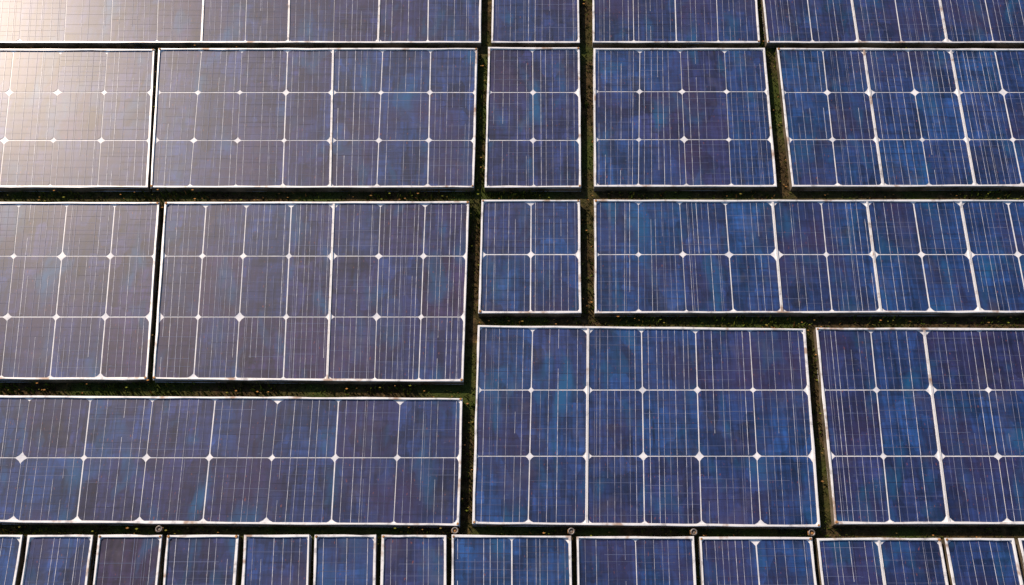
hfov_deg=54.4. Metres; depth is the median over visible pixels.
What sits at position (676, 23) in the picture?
solar panel
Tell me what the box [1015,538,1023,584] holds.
solar panel
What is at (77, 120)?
solar panel
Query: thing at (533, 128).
solar panel
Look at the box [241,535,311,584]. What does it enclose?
solar panel
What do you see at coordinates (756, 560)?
solar panel
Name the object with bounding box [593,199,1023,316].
solar panel
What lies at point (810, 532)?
mounting clamp
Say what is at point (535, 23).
solar panel
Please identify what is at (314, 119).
solar panel
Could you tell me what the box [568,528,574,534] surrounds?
mounting clamp
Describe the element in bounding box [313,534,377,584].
solar panel
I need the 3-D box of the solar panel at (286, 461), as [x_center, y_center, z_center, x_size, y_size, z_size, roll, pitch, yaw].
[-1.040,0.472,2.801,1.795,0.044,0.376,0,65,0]
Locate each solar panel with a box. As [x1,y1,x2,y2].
[0,0,481,47]
[0,49,156,191]
[0,202,161,382]
[0,395,462,527]
[0,535,26,584]
[21,534,96,584]
[93,534,165,584]
[150,48,477,191]
[153,201,469,384]
[163,535,240,584]
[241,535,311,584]
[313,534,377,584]
[380,535,446,584]
[451,534,571,584]
[472,325,819,528]
[478,200,580,316]
[485,47,580,191]
[491,0,579,46]
[576,536,695,584]
[592,0,759,47]
[593,48,776,190]
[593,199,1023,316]
[698,537,816,584]
[760,0,1023,47]
[775,48,1023,190]
[813,328,1023,526]
[814,538,948,584]
[941,538,1022,584]
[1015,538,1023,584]
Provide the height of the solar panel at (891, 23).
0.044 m
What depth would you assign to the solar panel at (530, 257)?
3.05 m
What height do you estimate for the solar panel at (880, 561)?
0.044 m
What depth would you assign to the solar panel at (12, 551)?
2.67 m
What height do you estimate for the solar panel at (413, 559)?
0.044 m
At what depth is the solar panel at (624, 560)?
2.67 m
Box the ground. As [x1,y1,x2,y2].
[0,0,1023,584]
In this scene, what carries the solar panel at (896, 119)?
on the ground
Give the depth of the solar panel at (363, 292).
3.00 m
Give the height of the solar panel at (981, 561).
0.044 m
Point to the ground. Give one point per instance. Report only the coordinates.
(472, 304)
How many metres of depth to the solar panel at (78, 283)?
3.01 m
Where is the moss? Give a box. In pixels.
[0,0,1023,584]
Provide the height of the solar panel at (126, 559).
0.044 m
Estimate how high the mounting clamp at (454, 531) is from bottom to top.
0.034 m
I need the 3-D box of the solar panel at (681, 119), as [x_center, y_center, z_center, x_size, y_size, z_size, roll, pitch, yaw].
[0.561,-0.576,3.291,0.600,0.041,0.550,0,65,0]
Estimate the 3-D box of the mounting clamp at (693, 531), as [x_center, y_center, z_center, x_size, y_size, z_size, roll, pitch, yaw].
[0.493,0.656,2.714,0.020,0.034,0.019,0,65,0]
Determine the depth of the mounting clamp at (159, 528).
2.71 m
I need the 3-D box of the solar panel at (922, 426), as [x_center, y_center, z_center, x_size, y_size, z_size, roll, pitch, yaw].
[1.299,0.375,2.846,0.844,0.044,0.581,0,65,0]
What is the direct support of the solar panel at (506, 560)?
on the ground
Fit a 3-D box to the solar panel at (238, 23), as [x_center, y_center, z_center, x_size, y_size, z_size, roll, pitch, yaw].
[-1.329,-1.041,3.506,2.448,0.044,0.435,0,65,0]
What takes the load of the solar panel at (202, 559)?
on the ground
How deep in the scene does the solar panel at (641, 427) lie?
2.83 m
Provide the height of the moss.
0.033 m
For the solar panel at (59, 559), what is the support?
on the ground
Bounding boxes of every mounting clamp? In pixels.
[155,525,162,531]
[451,527,458,533]
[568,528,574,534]
[690,528,696,534]
[807,529,814,535]

